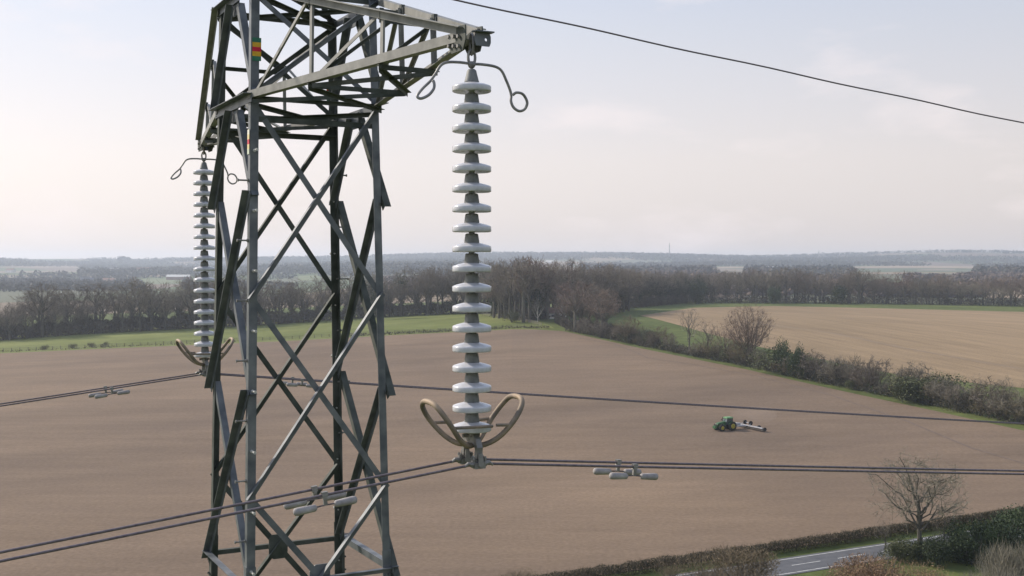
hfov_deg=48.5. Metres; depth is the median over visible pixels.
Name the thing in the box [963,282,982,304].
bare tree
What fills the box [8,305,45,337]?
bare tree
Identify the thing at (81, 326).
undergrowth
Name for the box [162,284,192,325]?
bare tree
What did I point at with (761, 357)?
shrub
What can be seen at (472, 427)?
insulator string
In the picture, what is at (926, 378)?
shrub
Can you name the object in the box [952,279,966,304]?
bare tree
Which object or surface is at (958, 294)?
bare tree
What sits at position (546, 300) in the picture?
bare tree
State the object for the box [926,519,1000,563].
evergreen bush
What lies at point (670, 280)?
bare tree
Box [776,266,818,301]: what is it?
bare tree
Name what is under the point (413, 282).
bare tree
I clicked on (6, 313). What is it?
bare tree
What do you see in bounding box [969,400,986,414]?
shrub
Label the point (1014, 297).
bare tree
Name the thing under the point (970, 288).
bare tree
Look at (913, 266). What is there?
field
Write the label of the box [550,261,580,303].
ivy tree
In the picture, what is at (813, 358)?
shrub
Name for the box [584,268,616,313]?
bare tree
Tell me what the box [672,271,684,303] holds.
ivy tree
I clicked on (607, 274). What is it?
bare tree
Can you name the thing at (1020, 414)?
shrub
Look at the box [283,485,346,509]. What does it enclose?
vibration damper
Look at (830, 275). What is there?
bare tree
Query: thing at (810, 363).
shrub
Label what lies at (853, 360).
shrub
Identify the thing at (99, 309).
bare tree
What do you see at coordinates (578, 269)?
bare tree
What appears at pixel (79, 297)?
bare tree
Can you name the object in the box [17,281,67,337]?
bare tree
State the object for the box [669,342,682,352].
shrub
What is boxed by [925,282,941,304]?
bare tree
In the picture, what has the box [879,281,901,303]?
bare tree
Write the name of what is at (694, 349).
shrub
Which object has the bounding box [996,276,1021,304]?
bare tree
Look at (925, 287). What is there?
bare tree
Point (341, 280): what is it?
bare tree
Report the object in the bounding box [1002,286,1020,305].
bare tree
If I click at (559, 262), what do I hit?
field
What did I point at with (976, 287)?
bare tree
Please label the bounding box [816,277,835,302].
bare tree
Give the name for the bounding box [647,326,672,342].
shrub
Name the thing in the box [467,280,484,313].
bare tree
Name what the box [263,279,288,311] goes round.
bare tree
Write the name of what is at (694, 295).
evergreen tree
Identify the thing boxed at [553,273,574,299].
bare tree
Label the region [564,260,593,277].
bare tree
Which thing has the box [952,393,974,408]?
shrub
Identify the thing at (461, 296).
bare tree
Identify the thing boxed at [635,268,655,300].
ivy tree
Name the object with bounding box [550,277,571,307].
bare tree
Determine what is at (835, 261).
distant woodland
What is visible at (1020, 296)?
field
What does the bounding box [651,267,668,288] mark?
ivy tree
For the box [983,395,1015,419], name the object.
shrub
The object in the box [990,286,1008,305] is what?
bare tree
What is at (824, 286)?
bare tree
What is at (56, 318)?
bare tree
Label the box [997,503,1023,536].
evergreen bush
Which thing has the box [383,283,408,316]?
bare tree
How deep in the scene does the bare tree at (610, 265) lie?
568.32 m
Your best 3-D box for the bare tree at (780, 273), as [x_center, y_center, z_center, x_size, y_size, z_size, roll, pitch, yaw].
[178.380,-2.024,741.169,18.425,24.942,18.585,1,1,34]
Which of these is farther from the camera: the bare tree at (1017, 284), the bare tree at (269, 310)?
the bare tree at (1017, 284)
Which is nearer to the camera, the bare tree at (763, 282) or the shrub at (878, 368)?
the shrub at (878, 368)
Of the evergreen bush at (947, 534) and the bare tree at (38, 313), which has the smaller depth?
the evergreen bush at (947, 534)
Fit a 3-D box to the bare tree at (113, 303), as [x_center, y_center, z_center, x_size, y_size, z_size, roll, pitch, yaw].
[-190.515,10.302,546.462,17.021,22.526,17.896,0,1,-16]
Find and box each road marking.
[676,536,936,575]
[779,536,1020,574]
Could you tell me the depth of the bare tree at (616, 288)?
557.02 m
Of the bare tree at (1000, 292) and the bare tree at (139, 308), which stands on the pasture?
the bare tree at (139, 308)
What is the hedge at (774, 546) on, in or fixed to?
on the ground
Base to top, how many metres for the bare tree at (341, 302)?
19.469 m
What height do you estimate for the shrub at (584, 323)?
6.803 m
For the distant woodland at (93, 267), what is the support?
on the ground
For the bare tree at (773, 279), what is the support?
on the ground
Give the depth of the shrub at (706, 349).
371.18 m
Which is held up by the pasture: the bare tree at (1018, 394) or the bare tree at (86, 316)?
the bare tree at (86, 316)
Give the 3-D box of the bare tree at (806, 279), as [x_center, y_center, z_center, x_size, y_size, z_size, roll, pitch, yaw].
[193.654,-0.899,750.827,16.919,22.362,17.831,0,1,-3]
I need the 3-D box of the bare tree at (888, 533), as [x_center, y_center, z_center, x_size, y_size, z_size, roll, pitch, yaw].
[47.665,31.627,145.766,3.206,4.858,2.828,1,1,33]
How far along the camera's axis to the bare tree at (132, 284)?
546.75 m
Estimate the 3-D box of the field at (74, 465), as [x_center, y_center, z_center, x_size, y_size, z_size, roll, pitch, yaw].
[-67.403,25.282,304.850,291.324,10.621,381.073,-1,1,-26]
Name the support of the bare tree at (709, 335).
on the ground
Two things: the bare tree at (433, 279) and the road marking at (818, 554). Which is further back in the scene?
the bare tree at (433, 279)
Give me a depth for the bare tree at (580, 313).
468.14 m
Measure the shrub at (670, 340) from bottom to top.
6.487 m
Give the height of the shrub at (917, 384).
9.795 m
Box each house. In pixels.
[5,268,15,272]
[80,277,93,279]
[166,274,190,279]
[549,306,566,318]
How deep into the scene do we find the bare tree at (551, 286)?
507.85 m
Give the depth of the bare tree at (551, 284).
516.01 m
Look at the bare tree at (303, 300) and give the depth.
579.44 m
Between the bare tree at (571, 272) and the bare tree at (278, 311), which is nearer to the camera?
the bare tree at (571, 272)
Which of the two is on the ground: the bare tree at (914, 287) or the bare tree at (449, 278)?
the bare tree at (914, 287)
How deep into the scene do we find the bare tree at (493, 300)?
526.53 m
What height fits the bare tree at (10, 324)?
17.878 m
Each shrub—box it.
[493,567,544,575]
[575,317,590,328]
[586,320,599,334]
[589,321,609,337]
[612,314,642,342]
[614,331,643,342]
[635,325,666,346]
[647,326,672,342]
[647,334,658,348]
[650,562,685,575]
[662,334,678,350]
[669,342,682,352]
[687,342,705,354]
[696,340,723,358]
[714,349,739,360]
[722,340,758,363]
[723,342,744,359]
[746,344,811,371]
[747,347,768,367]
[754,351,769,365]
[773,359,789,374]
[782,355,798,376]
[784,355,823,377]
[798,350,830,379]
[806,358,830,380]
[811,352,870,384]
[814,361,839,383]
[823,354,849,385]
[835,364,856,381]
[842,379,855,389]
[846,363,874,386]
[852,363,881,391]
[860,355,893,391]
[873,381,887,394]
[883,383,890,395]
[886,367,927,383]
[886,368,972,402]
[887,373,958,402]
[891,361,935,398]
[917,381,944,403]
[922,375,960,406]
[932,378,964,407]
[939,383,967,407]
[942,386,987,412]
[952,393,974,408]
[965,375,1013,416]
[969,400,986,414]
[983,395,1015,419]
[986,391,1023,418]
[996,392,1023,420]
[1010,403,1023,418]
[1014,394,1023,412]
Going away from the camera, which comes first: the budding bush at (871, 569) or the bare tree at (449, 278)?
the budding bush at (871, 569)
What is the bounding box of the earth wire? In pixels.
[454,0,1023,122]
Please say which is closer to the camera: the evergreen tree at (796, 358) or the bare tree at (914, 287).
the evergreen tree at (796, 358)
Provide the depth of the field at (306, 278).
2294.71 m
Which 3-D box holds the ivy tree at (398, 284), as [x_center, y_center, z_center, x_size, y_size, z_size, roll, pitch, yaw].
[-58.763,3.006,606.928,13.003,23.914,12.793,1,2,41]
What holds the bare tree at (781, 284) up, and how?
on the ground
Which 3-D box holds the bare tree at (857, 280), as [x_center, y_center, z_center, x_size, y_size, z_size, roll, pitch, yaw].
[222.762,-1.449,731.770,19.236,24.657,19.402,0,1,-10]
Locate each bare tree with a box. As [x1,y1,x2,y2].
[0,301,19,332]
[0,301,30,339]
[7,305,38,337]
[8,284,62,333]
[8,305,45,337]
[15,294,49,324]
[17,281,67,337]
[30,290,67,314]
[44,296,65,330]
[45,303,65,335]
[48,289,85,321]
[53,302,89,334]
[56,288,75,318]
[58,284,102,315]
[74,281,118,331]
[77,302,97,333]
[83,293,115,332]
[86,297,111,320]
[97,286,131,331]
[103,284,133,317]
[109,276,155,330]
[110,281,160,331]
[113,293,134,331]
[127,279,182,330]
[134,282,163,328]
[148,288,183,317]
[153,291,177,329]
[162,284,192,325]
[163,290,188,324]
[166,277,213,328]
[169,292,192,328]
[176,277,198,311]
[178,273,212,327]
[179,282,214,326]
[189,293,213,326]
[208,274,232,308]
[212,275,265,325]
[231,271,273,325]
[258,296,272,324]
[260,280,297,323]
[262,289,277,315]
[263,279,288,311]
[272,292,290,322]
[273,282,309,322]
[279,276,328,321]
[294,294,311,306]
[301,274,343,319]
[310,291,327,312]
[321,288,348,305]
[340,271,354,294]
[340,288,359,309]
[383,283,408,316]
[390,284,410,315]
[398,280,435,314]
[403,268,429,293]
[410,267,444,314]
[410,274,438,305]
[417,264,444,313]
[420,268,452,314]
[432,279,452,313]
[439,261,464,313]
[441,280,464,303]
[451,272,465,313]
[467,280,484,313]
[479,277,497,317]
[481,260,505,318]
[484,270,506,316]
[489,259,516,318]
[491,270,518,311]
[493,282,511,318]
[499,264,535,319]
[499,272,528,314]
[500,256,545,322]
[506,255,550,312]
[508,256,548,321]
[517,258,560,319]
[536,261,574,318]
[536,266,557,316]
[540,262,562,307]
[545,259,573,304]
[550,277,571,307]
[551,257,583,279]
[552,282,574,314]
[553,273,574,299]
[553,279,598,331]
[555,290,577,320]
[561,266,578,284]
[561,291,580,320]
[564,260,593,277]
[567,290,588,318]
[568,267,599,295]
[571,271,599,308]
[571,279,602,317]
[574,267,600,292]
[578,283,602,302]
[582,287,615,319]
[582,289,621,335]
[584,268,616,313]
[585,264,613,282]
[585,270,629,302]
[586,276,609,297]
[586,298,619,323]
[588,262,633,312]
[588,288,621,314]
[599,265,616,287]
[601,267,623,307]
[617,275,636,311]
[618,268,644,310]
[619,270,642,299]
[650,272,677,294]
[678,303,704,354]
[691,318,724,357]
[695,271,729,301]
[705,272,734,295]
[710,324,738,361]
[712,271,739,301]
[716,279,736,295]
[717,270,735,294]
[720,304,775,365]
[726,270,746,297]
[733,272,750,294]
[739,268,766,301]
[741,270,762,299]
[745,272,771,302]
[747,268,774,296]
[753,275,776,300]
[761,269,784,301]
[770,275,788,300]
[774,266,798,300]
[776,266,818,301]
[783,268,810,302]
[790,281,816,302]
[795,270,818,301]
[801,274,832,302]
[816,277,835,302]
[819,268,849,291]
[825,280,844,295]
[835,268,861,302]
[838,276,855,303]
[844,269,878,298]
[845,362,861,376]
[846,268,873,303]
[859,447,972,547]
[863,271,890,290]
[866,279,883,303]
[873,272,902,293]
[873,521,895,547]
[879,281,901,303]
[881,275,895,302]
[891,271,917,303]
[905,278,924,296]
[907,277,935,304]
[915,280,932,302]
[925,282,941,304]
[926,273,950,303]
[932,518,955,541]
[936,274,954,298]
[940,276,955,303]
[949,286,967,304]
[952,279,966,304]
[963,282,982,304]
[963,283,975,302]
[964,280,987,303]
[965,373,994,414]
[971,276,994,303]
[976,285,996,305]
[981,277,1004,304]
[989,277,1016,305]
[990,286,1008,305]
[991,375,1016,419]
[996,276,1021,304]
[1002,282,1022,299]
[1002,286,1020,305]
[1008,375,1023,405]
[1009,276,1023,296]
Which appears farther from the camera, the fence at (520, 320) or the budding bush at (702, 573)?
the fence at (520, 320)
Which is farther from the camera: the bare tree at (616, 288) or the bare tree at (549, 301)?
the bare tree at (616, 288)
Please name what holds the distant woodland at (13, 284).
on the ground
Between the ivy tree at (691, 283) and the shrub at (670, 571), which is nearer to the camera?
the shrub at (670, 571)
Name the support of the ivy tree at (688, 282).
on the ground
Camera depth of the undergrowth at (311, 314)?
588.37 m
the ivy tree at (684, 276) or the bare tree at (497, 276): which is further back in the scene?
the ivy tree at (684, 276)
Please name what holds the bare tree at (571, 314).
on the ground
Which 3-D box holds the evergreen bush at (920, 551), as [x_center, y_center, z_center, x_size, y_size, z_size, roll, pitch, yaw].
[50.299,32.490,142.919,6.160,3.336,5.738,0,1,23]
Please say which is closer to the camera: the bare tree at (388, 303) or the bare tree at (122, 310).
the bare tree at (122, 310)
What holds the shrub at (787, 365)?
on the ground
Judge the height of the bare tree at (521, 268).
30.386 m
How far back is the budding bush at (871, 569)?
123.69 m
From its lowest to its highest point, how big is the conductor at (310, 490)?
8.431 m
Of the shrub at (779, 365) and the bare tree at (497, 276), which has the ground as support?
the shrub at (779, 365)
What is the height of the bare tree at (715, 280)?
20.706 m
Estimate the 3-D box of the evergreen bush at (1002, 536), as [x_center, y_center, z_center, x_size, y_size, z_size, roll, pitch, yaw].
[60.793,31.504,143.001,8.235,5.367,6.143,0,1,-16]
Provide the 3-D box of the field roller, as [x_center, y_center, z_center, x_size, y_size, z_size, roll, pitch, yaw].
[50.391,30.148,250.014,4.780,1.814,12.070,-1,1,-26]
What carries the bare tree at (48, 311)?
on the pasture
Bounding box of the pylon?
[195,0,494,575]
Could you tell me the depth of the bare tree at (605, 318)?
452.89 m
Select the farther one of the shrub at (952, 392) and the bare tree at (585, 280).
the bare tree at (585, 280)
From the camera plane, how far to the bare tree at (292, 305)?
573.76 m
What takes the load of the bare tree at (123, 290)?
on the pasture
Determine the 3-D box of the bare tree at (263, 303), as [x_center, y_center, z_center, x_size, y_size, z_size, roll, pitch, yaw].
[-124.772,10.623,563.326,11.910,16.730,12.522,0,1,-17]
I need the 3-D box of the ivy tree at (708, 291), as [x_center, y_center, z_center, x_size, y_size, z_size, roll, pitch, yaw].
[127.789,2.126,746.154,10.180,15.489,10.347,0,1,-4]
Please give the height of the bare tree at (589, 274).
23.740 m
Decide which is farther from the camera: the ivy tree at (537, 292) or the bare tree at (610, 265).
the bare tree at (610, 265)
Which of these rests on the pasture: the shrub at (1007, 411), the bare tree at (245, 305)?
the bare tree at (245, 305)
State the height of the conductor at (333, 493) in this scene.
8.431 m
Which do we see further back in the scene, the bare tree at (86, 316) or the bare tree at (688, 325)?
the bare tree at (86, 316)
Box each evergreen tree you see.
[364,267,383,316]
[687,281,707,303]
[767,284,781,303]
[773,336,790,374]
[785,341,806,378]
[830,282,848,303]
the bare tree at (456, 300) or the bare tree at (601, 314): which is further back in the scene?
the bare tree at (456, 300)
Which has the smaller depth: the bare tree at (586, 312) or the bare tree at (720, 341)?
the bare tree at (720, 341)
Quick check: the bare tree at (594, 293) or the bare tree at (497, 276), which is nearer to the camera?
the bare tree at (594, 293)
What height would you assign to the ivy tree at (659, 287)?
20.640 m
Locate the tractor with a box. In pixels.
[713,416,736,430]
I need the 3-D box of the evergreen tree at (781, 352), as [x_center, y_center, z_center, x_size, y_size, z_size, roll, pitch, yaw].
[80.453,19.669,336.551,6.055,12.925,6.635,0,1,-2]
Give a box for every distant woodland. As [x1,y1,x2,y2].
[0,252,481,278]
[0,264,463,291]
[372,270,694,293]
[476,249,1023,275]
[612,266,1023,297]
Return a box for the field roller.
[736,420,766,431]
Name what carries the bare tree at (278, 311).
on the pasture
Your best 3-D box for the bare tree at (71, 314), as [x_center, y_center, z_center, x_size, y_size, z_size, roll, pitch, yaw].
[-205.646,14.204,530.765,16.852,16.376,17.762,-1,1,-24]
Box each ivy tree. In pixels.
[341,287,351,309]
[383,282,392,315]
[385,265,413,305]
[394,274,413,311]
[408,285,424,313]
[479,269,500,313]
[480,263,498,316]
[518,266,545,319]
[531,268,549,320]
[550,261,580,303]
[615,277,632,311]
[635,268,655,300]
[637,268,658,304]
[637,275,650,298]
[647,274,662,296]
[647,277,659,304]
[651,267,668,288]
[661,276,671,304]
[664,272,683,295]
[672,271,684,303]
[677,271,695,293]
[680,272,693,300]
[687,274,696,299]
[692,272,709,294]
[702,281,711,300]
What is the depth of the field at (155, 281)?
2352.92 m
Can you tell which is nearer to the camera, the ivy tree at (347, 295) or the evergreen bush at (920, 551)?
the evergreen bush at (920, 551)
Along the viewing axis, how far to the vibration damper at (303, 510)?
7.65 m
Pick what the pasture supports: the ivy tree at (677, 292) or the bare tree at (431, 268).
the bare tree at (431, 268)
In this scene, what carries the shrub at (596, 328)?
on the ground
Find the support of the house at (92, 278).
on the ground
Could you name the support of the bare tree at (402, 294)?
on the pasture
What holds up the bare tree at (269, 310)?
on the pasture
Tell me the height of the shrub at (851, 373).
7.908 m
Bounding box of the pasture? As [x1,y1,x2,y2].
[0,312,552,352]
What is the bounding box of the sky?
[0,0,1023,258]
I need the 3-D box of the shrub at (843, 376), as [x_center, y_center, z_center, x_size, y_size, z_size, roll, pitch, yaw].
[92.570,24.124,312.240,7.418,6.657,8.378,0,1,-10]
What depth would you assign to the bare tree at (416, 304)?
590.59 m
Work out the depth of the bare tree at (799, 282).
748.24 m
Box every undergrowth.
[0,309,246,339]
[257,298,497,324]
[496,297,628,321]
[554,310,639,337]
[565,321,1023,422]
[614,290,1023,309]
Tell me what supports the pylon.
on the ground
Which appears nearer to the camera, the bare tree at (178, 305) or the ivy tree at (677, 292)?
the bare tree at (178, 305)
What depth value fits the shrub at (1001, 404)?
256.35 m
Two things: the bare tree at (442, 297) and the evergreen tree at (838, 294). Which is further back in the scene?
the evergreen tree at (838, 294)
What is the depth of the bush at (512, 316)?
492.40 m
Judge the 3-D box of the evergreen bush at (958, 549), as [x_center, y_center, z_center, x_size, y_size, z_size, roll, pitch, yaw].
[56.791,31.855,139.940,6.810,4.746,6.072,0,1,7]
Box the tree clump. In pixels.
[116,256,131,261]
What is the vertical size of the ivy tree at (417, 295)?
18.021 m
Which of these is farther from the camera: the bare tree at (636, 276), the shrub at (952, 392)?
the bare tree at (636, 276)
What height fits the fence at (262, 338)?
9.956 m
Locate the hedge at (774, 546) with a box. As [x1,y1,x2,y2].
[502,506,1023,575]
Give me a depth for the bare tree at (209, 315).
557.11 m
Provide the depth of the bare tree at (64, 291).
542.00 m
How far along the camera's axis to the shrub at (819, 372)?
317.16 m
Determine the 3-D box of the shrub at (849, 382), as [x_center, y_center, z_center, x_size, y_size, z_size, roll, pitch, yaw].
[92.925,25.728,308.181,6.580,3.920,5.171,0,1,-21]
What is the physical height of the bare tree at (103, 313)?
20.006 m
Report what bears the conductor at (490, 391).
hanging from the insulator string at (204, 246)
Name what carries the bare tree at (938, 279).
on the ground
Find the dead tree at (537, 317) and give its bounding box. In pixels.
[531,295,545,321]
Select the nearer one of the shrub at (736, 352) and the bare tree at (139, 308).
the shrub at (736, 352)
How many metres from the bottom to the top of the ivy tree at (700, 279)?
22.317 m
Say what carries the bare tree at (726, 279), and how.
on the ground
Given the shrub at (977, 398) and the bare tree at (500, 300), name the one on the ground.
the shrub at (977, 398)
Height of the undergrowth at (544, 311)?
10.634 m
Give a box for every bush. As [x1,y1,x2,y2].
[501,309,522,322]
[672,549,767,575]
[697,543,783,575]
[814,566,866,575]
[826,551,910,575]
[877,537,923,562]
[891,533,931,561]
[895,559,948,575]
[921,534,953,566]
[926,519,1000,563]
[946,529,995,566]
[958,559,1023,575]
[961,514,1022,553]
[962,519,1019,556]
[970,536,1023,575]
[977,508,1023,549]
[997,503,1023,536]
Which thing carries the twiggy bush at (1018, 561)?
on the ground
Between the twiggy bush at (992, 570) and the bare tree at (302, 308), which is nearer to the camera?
the twiggy bush at (992, 570)
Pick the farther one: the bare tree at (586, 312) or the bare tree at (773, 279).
the bare tree at (773, 279)
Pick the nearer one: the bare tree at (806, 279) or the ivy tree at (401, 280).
the ivy tree at (401, 280)
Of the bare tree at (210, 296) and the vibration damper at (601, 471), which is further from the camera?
the bare tree at (210, 296)
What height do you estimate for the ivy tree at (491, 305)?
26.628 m
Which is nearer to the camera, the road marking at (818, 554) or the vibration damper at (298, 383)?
the vibration damper at (298, 383)
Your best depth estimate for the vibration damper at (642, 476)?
8.83 m
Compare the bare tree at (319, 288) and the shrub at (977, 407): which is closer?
the shrub at (977, 407)
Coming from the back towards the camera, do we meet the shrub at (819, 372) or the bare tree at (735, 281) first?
the bare tree at (735, 281)
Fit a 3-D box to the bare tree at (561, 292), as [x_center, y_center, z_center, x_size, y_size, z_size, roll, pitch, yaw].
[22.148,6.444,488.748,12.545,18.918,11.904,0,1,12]
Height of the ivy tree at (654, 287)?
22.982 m
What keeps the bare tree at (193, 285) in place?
on the pasture
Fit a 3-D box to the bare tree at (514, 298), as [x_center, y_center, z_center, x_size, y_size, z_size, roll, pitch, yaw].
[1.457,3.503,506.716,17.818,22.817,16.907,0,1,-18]
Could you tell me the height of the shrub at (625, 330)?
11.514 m
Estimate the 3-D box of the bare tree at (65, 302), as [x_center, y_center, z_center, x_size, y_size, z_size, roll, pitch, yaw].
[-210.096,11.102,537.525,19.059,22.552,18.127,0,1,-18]
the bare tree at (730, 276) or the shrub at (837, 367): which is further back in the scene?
the bare tree at (730, 276)
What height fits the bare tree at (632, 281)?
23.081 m
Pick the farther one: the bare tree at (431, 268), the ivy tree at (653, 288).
the ivy tree at (653, 288)
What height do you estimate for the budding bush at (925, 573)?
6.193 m
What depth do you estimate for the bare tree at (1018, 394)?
253.10 m
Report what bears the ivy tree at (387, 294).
on the ground
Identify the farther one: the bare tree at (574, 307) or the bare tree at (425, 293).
the bare tree at (425, 293)
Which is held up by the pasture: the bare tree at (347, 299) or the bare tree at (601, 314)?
the bare tree at (347, 299)
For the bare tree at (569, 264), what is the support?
on the ground
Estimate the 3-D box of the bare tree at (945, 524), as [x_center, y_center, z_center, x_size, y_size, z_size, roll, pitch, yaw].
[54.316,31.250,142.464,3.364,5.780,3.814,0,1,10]
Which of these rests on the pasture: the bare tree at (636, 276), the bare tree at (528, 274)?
the bare tree at (528, 274)
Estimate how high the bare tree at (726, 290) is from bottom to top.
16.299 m
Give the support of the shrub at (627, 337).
on the ground
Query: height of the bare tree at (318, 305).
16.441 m
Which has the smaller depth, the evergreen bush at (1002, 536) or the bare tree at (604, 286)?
the evergreen bush at (1002, 536)
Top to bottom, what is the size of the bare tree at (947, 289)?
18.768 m
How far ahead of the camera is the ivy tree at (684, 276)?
738.68 m
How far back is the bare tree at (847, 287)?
734.82 m
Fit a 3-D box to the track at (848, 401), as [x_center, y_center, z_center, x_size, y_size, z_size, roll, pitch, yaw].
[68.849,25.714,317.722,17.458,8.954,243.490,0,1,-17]
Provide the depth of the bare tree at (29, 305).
530.78 m
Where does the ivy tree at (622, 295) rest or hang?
on the ground
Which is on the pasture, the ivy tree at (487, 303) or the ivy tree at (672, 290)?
the ivy tree at (487, 303)
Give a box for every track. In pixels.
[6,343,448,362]
[582,338,1023,463]
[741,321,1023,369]
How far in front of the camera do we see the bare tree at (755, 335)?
354.21 m
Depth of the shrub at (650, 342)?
399.90 m
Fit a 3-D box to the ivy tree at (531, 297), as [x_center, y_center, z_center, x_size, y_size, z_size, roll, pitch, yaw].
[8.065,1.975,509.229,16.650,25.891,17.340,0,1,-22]
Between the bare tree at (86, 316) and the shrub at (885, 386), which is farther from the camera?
the bare tree at (86, 316)
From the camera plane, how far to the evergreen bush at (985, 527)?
142.60 m
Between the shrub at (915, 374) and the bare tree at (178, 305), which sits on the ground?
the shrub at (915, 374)
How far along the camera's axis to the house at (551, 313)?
517.32 m
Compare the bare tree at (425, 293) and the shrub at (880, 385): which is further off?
the bare tree at (425, 293)
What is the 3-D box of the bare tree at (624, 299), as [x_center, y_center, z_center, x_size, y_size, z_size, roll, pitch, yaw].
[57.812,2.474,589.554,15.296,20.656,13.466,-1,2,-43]
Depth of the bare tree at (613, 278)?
572.93 m
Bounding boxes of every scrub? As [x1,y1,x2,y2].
[2,341,235,351]
[349,325,548,336]
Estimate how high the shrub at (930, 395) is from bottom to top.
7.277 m
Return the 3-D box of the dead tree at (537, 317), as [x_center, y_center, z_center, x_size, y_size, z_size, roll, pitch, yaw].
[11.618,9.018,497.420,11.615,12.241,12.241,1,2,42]
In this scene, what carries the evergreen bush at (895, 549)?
on the ground
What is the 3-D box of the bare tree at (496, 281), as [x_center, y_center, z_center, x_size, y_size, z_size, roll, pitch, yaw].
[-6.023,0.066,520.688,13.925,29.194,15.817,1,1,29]
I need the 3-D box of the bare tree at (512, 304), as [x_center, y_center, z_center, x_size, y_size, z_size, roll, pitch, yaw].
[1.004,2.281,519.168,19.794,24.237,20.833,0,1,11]
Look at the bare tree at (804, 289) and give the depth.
739.35 m
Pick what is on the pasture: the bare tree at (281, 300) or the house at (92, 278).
the bare tree at (281, 300)
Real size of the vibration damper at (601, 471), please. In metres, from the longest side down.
0.450 x 0.125 x 0.056 m
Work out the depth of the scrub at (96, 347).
449.05 m
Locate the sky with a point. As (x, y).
(619, 144)
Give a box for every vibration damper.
[88,386,123,397]
[94,387,129,398]
[283,377,306,385]
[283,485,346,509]
[286,378,311,387]
[293,491,356,515]
[593,459,641,474]
[609,463,657,479]
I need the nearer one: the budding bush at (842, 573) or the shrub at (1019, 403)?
the budding bush at (842, 573)
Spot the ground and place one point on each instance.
(682, 336)
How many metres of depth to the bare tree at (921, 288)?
722.42 m
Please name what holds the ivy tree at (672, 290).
on the ground
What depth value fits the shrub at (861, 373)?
302.12 m
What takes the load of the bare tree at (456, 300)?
on the pasture
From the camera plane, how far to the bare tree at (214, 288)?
554.74 m
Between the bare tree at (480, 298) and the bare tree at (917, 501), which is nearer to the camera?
the bare tree at (917, 501)
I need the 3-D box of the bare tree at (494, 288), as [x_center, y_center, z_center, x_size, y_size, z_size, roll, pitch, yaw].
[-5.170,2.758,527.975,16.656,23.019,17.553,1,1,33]
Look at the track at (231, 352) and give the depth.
418.12 m
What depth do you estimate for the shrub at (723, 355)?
365.10 m
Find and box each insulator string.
[170,146,236,376]
[416,33,528,468]
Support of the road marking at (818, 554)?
on the road
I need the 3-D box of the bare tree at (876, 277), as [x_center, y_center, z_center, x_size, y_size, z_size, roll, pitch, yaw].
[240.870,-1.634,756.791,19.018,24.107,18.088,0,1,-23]
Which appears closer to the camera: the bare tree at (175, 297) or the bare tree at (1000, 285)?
the bare tree at (175, 297)
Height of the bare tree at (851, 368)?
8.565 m
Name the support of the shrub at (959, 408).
on the ground
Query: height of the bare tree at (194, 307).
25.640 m
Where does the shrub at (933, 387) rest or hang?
on the ground
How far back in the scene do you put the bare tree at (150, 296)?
554.41 m
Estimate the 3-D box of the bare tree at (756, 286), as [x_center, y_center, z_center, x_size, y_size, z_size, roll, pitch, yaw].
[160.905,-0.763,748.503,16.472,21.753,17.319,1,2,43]
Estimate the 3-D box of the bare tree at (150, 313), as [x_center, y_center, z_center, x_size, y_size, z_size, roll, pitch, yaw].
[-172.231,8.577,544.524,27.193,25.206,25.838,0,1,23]
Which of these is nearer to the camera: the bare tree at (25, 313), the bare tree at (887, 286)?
the bare tree at (25, 313)
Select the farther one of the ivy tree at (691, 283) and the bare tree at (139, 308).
the ivy tree at (691, 283)
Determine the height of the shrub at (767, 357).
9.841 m
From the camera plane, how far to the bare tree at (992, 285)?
733.11 m
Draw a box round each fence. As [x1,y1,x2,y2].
[2,324,537,351]
[482,313,541,325]
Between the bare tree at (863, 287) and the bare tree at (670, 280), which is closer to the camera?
the bare tree at (670, 280)
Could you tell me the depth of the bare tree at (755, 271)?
755.35 m
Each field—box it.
[0,266,78,267]
[0,329,1023,575]
[141,278,181,283]
[298,276,319,280]
[534,262,578,263]
[854,266,973,267]
[862,272,903,273]
[924,269,954,269]
[986,289,1023,297]
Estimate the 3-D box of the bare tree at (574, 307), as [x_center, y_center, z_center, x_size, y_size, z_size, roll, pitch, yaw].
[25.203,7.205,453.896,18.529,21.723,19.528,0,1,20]
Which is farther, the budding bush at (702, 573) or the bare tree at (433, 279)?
the bare tree at (433, 279)
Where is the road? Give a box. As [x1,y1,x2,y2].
[672,530,1020,575]
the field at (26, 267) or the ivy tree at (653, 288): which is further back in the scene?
the field at (26, 267)
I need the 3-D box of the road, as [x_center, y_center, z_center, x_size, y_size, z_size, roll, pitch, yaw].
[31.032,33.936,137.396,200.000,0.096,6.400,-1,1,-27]
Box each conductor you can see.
[0,373,1023,423]
[0,374,1022,423]
[0,458,1023,553]
[0,462,1023,562]
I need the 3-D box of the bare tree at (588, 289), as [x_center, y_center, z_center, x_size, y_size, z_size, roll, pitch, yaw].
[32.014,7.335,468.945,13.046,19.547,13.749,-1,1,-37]
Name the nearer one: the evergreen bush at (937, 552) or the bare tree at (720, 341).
the evergreen bush at (937, 552)
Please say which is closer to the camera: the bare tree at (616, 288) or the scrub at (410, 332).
the scrub at (410, 332)
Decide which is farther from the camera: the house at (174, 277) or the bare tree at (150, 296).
the house at (174, 277)
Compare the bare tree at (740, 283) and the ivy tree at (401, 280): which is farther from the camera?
the bare tree at (740, 283)
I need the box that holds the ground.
[0,252,1023,575]
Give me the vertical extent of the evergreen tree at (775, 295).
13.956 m
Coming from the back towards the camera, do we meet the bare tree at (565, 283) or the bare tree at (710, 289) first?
the bare tree at (710, 289)

